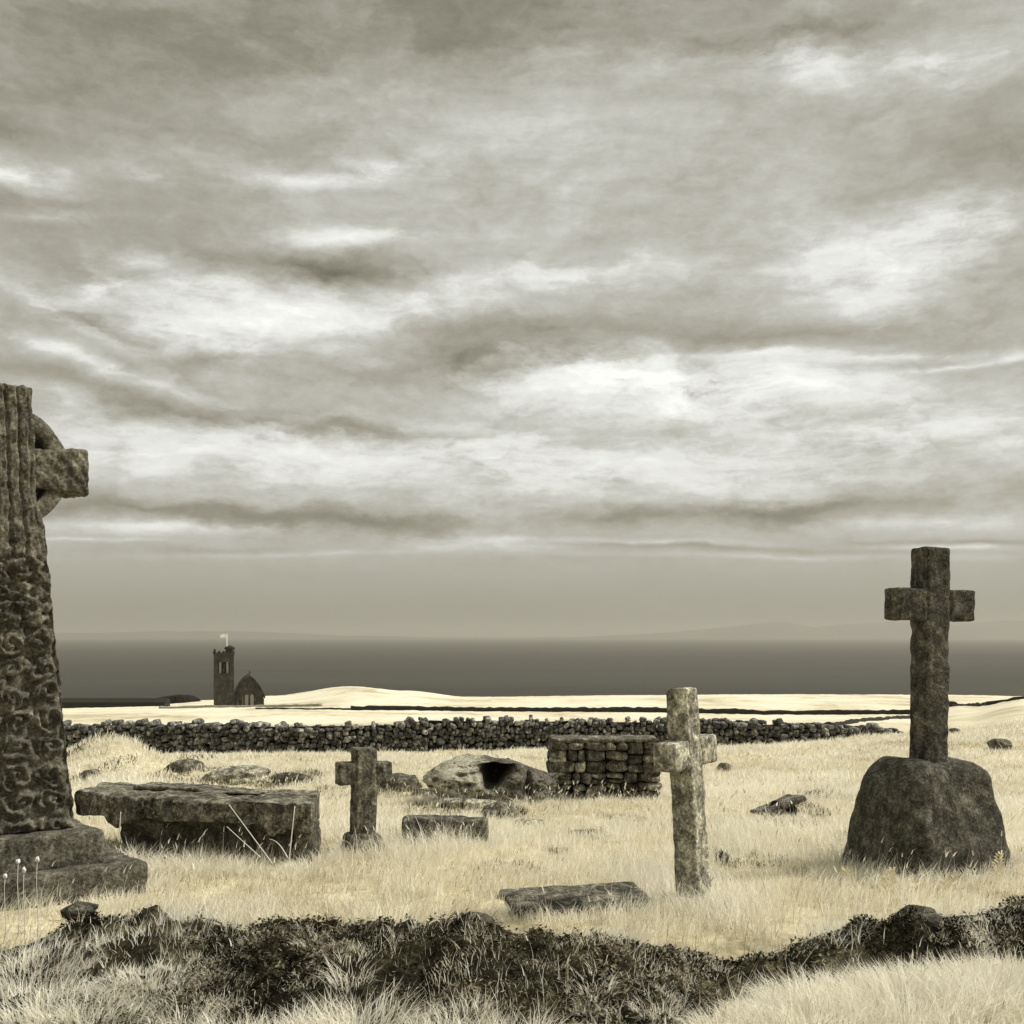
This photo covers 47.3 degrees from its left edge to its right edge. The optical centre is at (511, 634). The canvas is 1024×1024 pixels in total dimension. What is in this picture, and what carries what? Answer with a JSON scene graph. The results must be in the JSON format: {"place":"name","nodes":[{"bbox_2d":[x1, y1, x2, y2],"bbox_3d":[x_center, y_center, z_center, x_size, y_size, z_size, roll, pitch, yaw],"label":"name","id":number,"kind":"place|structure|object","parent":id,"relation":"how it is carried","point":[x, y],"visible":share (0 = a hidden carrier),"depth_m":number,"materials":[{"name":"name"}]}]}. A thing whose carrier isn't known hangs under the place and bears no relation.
{"place":"outdoors","nodes":[
{"label":"outdoors","id":0,"kind":"place"},
{"bbox_2d":[0,901,1023,1023],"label":"bank","id":1,"kind":"structure","parent":0,"point":[140,952],"depth_m":5.34,"materials":[{"name":"brown plant"}]},
{"bbox_2d":[3,874,6,937],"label":"wildflower","id":2,"kind":"object","parent":1,"relation":"on","point":[4,876],"visible":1,"depth_m":6.20,"materials":[{"name":"white plant"}]},
{"bbox_2d":[16,859,19,935],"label":"wildflower","id":3,"kind":"object","parent":1,"relation":"on","point":[17,861],"visible":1,"depth_m":6.25,"materials":[{"name":"white plant"}]},
{"bbox_2d":[22,867,25,938],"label":"wildflower","id":4,"kind":"object","parent":1,"relation":"on","point":[23,869],"visible":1,"depth_m":6.20,"materials":[{"name":"white plant"}]},
{"bbox_2d":[35,856,39,936],"bbox_3d":[-2.536,1.398,6.250,0.022,0.434,0.020,0,0,14],"label":"wildflower","id":5,"kind":"object","parent":1,"relation":"on","point":[37,859],"visible":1,"depth_m":6.25,"materials":[{"name":"white plant"}]},
{"bbox_2d":[60,901,98,919],"bbox_3d":[-2.331,1.478,6.285,0.180,0.081,0.215,0,0,15],"label":"rock","id":6,"kind":"object","parent":1,"relation":"on","point":[69,912],"visible":0.82,"depth_m":6.21,"materials":[{"name":"stone"}]},
{"bbox_2d":[461,912,494,922],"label":"rock","id":7,"kind":"object","parent":1,"relation":"on","point":[485,917],"visible":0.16,"depth_m":5.68,"materials":[{"name":"stone"}]},
{"bbox_2d":[0,895,1023,1023],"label":"heather","id":8,"kind":"object","parent":1,"relation":"on","point":[231,951],"visible":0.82,"depth_m":5.38,"materials":[{"name":"black plant"}]},
{"bbox_2d":[892,904,945,931],"bbox_3d":[2.074,1.514,6.001,0.284,0.241,0.253,0,0,15],"label":"rock","id":9,"kind":"object","parent":1,"relation":"on","point":[933,917],"visible":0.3,"depth_m":5.93,"materials":[{"name":"stone"}]},
{"bbox_2d":[0,686,1023,1023],"bbox_3d":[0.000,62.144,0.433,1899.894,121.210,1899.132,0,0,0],"label":"ground","id":10,"kind":"structure","parent":0,"point":[346,696],"depth_m":58.28,"materials":[{"name":"beige plant"}]},
{"bbox_2d":[0,383,147,911],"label":"celtic cross","id":11,"kind":"object","parent":10,"relation":"on","point":[43,471],"visible":0.91,"depth_m":7.14,"materials":[{"name":"stone"}]},
{"bbox_2d":[79,769,99,780],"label":"rock","id":12,"kind":"object","parent":10,"relation":"on","point":[90,772],"visible":0.59,"depth_m":17.84,"materials":[{"name":"stone"}]},
{"bbox_2d":[62,698,170,707],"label":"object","id":13,"kind":"structure","parent":10,"relation":"on","point":[98,702],"depth_m":430.00,"materials":[{"name":"black"}]},
{"bbox_2d":[159,695,198,703],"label":"gorse hedge","id":14,"kind":"object","parent":10,"relation":"on","point":[181,698],"visible":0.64,"depth_m":517.56,"materials":[{"name":"black plant"}]},
{"bbox_2d":[166,759,204,772],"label":"rock","id":15,"kind":"object","parent":10,"relation":"on","point":[182,765],"visible":0.69,"depth_m":19.77,"materials":[{"name":"stone"}]},
{"bbox_2d":[74,782,320,862],"bbox_3d":[-2.363,1.512,8.749,2.244,0.731,0.816,0,0,17],"label":"table tomb","id":16,"kind":"object","parent":10,"relation":"on","point":[189,813],"visible":0.74,"depth_m":8.44,"materials":[{"name":"stone"}]},
{"bbox_2d":[200,765,270,784],"bbox_3d":[-4.158,2.144,17.617,1.047,0.351,0.625,0,0,-4],"label":"rock","id":17,"kind":"object","parent":10,"relation":"on","point":[236,774],"visible":0.77,"depth_m":17.39,"materials":[{"name":"grey stone"}]},
{"bbox_2d":[213,645,264,705],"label":"church","id":18,"kind":"structure","parent":10,"relation":"on","point":[248,690],"depth_m":385.69,"materials":[{"name":"stone"}]},
{"bbox_2d":[220,634,226,646],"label":"flagpole","id":19,"kind":"object","parent":18,"relation":"on","point":[223,635],"visible":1,"depth_m":388.21,"materials":[{"name":"paint"}]},
{"bbox_2d":[245,695,247,704],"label":"lancet window","id":20,"kind":"structure","parent":18,"relation":"in","point":[246,696],"depth_m":388.15,"materials":[{"name":"grey glass"}]},
{"bbox_2d":[250,695,253,704],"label":"lancet window","id":21,"kind":"structure","parent":18,"relation":"in","point":[251,697],"depth_m":388.57,"materials":[{"name":"grey glass"}]},
{"bbox_2d":[159,703,321,708],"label":"churchyard wall","id":22,"kind":"structure","parent":10,"relation":"on","point":[236,706],"depth_m":367.53,"materials":[{"name":"grey stone"}]},
{"bbox_2d":[226,826,259,856],"bbox_3d":[-1.811,1.397,7.900,0.235,0.207,0.008,0,0,0],"label":"dry stalk","id":23,"kind":"object","parent":10,"relation":"on","point":[243,841],"visible":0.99,"depth_m":7.90,"materials":[{"name":"beige plant"}]},
{"bbox_2d":[229,805,271,862],"bbox_3d":[-1.753,1.335,7.850,0.297,0.392,0.008,0,0,0],"label":"dry stalk","id":24,"kind":"object","parent":10,"relation":"on","point":[251,834],"visible":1,"depth_m":7.85,"materials":[{"name":"beige plant"}]},
{"bbox_2d":[271,772,310,785],"bbox_3d":[-3.282,2.155,17.434,0.584,0.226,0.349,0,0,6],"label":"rock","id":25,"kind":"object","parent":10,"relation":"on","point":[281,777],"visible":0.57,"depth_m":17.29,"materials":[{"name":"stone"}]},
{"bbox_2d":[288,806,294,861],"bbox_3d":[-1.478,1.335,7.850,0.047,0.373,0.008,0,0,0],"label":"dry stalk","id":26,"kind":"object","parent":10,"relation":"on","point":[291,836],"visible":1,"depth_m":7.85,"materials":[{"name":"beige plant"}]},
{"bbox_2d":[255,707,349,709],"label":"field wall","id":27,"kind":"structure","parent":10,"relation":"on","point":[331,708],"depth_m":339.22,"materials":[{"name":"stone"}]},
{"bbox_2d":[335,746,391,853],"bbox_3d":[-1.106,1.331,8.701,0.414,0.998,0.268,1,0,-24],"label":"squat cross","id":28,"kind":"object","parent":10,"relation":"on","point":[363,772],"visible":0.72,"depth_m":8.63,"materials":[{"name":"stone"}]},
{"bbox_2d":[379,773,421,791],"bbox_3d":[-1.501,2.012,15.814,0.580,0.289,0.420,0,0,0],"label":"rock","id":29,"kind":"object","parent":10,"relation":"on","point":[409,780],"visible":0.5,"depth_m":15.68,"materials":[{"name":"stone"}]},
{"bbox_2d":[411,788,435,796],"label":"rock","id":30,"kind":"object","parent":10,"relation":"on","point":[424,791],"visible":0.21,"depth_m":15.08,"materials":[{"name":"stone"}]},
{"bbox_2d":[402,814,488,844],"bbox_3d":[-0.508,1.568,8.980,0.682,0.368,0.284,-2,0,4],"label":"fallen block","id":31,"kind":"object","parent":10,"relation":"on","point":[425,821],"depth_m":8.86,"materials":[{"name":"stone"}]},
{"bbox_2d":[435,798,495,809],"bbox_3d":[-0.493,1.842,12.715,0.719,0.146,0.361,0,0,8],"label":"rock","id":32,"kind":"object","parent":10,"relation":"on","point":[471,803],"visible":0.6,"depth_m":12.59,"materials":[{"name":"grey stone"}]},
{"bbox_2d":[63,715,903,754],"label":"field wall","id":33,"kind":"structure","parent":10,"relation":"on","point":[422,734],"depth_m":41.60,"materials":[{"name":"stone"}]},
{"bbox_2d":[422,754,556,804],"bbox_3d":[-0.253,1.756,13.598,1.542,0.677,1.352,0,0,0],"label":"boulder","id":34,"kind":"object","parent":10,"relation":"on","point":[471,774],"visible":0.75,"depth_m":13.10,"materials":[{"name":"grey stone"}]},
{"bbox_2d":[481,801,517,819],"bbox_3d":[-0.126,1.741,11.492,0.385,0.208,0.292,0,0,-20],"label":"rock","id":35,"kind":"object","parent":10,"relation":"on","point":[495,810],"visible":0.6,"depth_m":11.40,"materials":[{"name":"stone"}]},
{"bbox_2d":[0,716,1023,1023],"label":"grass","id":36,"kind":"structure","parent":10,"relation":"on","point":[978,990],"depth_m":7.17,"materials":[{"name":"beige plant"}]},
{"bbox_2d":[512,818,544,830],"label":"rock","id":37,"kind":"object","parent":10,"relation":"on","point":[529,821],"visible":0.41,"depth_m":10.52,"materials":[{"name":"beige stone"}]},
{"bbox_2d":[499,882,652,917],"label":"ledger slab","id":38,"kind":"structure","parent":10,"relation":"on","point":[565,897],"depth_m":7.04,"materials":[{"name":"stone"}]},
{"bbox_2d":[570,829,606,836],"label":"rock","id":39,"kind":"object","parent":10,"relation":"on","point":[583,831],"visible":0.25,"depth_m":9.62,"materials":[{"name":"stone"}]},
{"bbox_2d":[546,735,661,802],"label":"rubble pier","id":40,"kind":"structure","parent":10,"relation":"on","point":[616,761],"depth_m":13.71,"materials":[{"name":"stone"}]},
{"bbox_2d":[350,701,957,714],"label":"field wall","id":41,"kind":"structure","parent":10,"relation":"on","point":[664,710],"depth_m":318.26,"materials":[{"name":"stone"}]},
{"bbox_2d":[653,687,717,902],"bbox_3d":[1.054,1.085,6.950,0.166,1.555,0.543,-4,0,37],"label":"leaning cross","id":42,"kind":"object","parent":10,"relation":"on","point":[685,752],"visible":0.81,"depth_m":6.88,"materials":[{"name":"stone"}]},
{"bbox_2d":[714,851,730,863],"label":"rock","id":43,"kind":"object","parent":10,"relation":"on","point":[721,854],"visible":0.54,"depth_m":8.29,"materials":[{"name":"stone"}]},
{"bbox_2d":[717,763,730,771],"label":"rock","id":44,"kind":"object","parent":10,"relation":"on","point":[721,766],"visible":0.62,"depth_m":22.48,"materials":[{"name":"stone"}]},
{"bbox_2d":[769,800,796,817],"bbox_3d":[2.600,1.735,11.314,0.311,0.273,0.297,0,0,0],"label":"slab footing","id":45,"kind":"object","parent":10,"relation":"on","point":[793,809],"visible":0.24,"depth_m":11.20,"materials":[{"name":"grey stone"}]},
{"bbox_2d":[750,794,806,815],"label":"tilted slab","id":46,"kind":"structure","parent":45,"relation":"on","point":[785,803],"depth_m":11.14,"materials":[{"name":"stone"}]},
{"bbox_2d":[840,866,856,884],"bbox_3d":[2.182,1.569,7.584,0.120,0.147,0.046,0,0,0],"label":"grass frond","id":47,"kind":"object","parent":10,"relation":"on","point":[849,871],"depth_m":7.59,"materials":[{"name":"beige plant"}]},
{"bbox_2d":[823,715,909,724],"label":"field wall","id":48,"kind":"structure","parent":10,"relation":"on","point":[849,721],"depth_m":154.38,"materials":[{"name":"stone"}]},
{"bbox_2d":[878,867,895,889],"bbox_3d":[2.339,1.537,7.290,0.120,0.190,0.030,0,0,0],"label":"grass frond","id":49,"kind":"object","parent":10,"relation":"on","point":[891,876],"depth_m":7.29,"materials":[{"name":"beige plant"}]},
{"bbox_2d":[908,877,929,890],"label":"grass frond","id":50,"kind":"object","parent":10,"relation":"on","point":[917,880],"depth_m":7.26,"materials":[{"name":"beige plant"}]},
{"bbox_2d":[841,546,1010,884],"bbox_3d":[2.847,0.637,8.030,1.015,2.482,0.934,1,-1,-21],"label":"granite cross","id":51,"kind":"object","parent":10,"relation":"on","point":[927,800],"visible":0.79,"depth_m":7.89,"materials":[{"name":"grey stone"}]},
{"bbox_2d":[938,873,960,893],"bbox_3d":[2.719,1.559,7.293,0.158,0.155,0.041,0,0,12],"label":"grass frond","id":52,"kind":"object","parent":10,"relation":"on","point":[954,879],"depth_m":7.29,"materials":[{"name":"beige plant"}]},
{"bbox_2d":[949,728,959,733],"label":"rock","id":53,"kind":"object","parent":10,"relation":"on","point":[951,730],"visible":0.55,"depth_m":39.06,"materials":[{"name":"stone"}]},
{"bbox_2d":[952,696,1023,706],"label":"field wall","id":54,"kind":"structure","parent":10,"relation":"on","point":[992,702],"depth_m":159.53,"materials":[{"name":"stone"}]},
{"bbox_2d":[988,850,1005,876],"bbox_3d":[3.105,1.497,7.488,0.120,0.234,0.049,0,0,0],"label":"grass frond","id":55,"kind":"object","parent":10,"relation":"on","point":[1001,860],"depth_m":7.49,"materials":[{"name":"beige plant"}]},
{"bbox_2d":[987,738,1012,750],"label":"rock","id":56,"kind":"object","parent":10,"relation":"on","point":[994,743],"visible":0.59,"depth_m":24.65,"materials":[{"name":"stone"}]},
{"bbox_2d":[0,0,1023,636],"label":"sky","id":57,"kind":"structure","parent":0,"point":[410,318],"materials":[{"name":"grey"}]},
{"bbox_2d":[55,621,1023,638],"bbox_3d":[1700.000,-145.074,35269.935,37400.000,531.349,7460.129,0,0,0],"label":"distant coast hills","id":58,"kind":"structure","parent":0,"point":[903,630],"depth_m":32933.17,"materials":[{"name":"grey"}]},
{"bbox_2d":[56,637,1023,699],"bbox_3d":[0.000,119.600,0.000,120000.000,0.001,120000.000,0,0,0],"label":"sea","id":59,"kind":"structure","parent":0,"point":[123,668],"depth_m":4426.59,"materials":[{"name":"liquid"}]}
]}

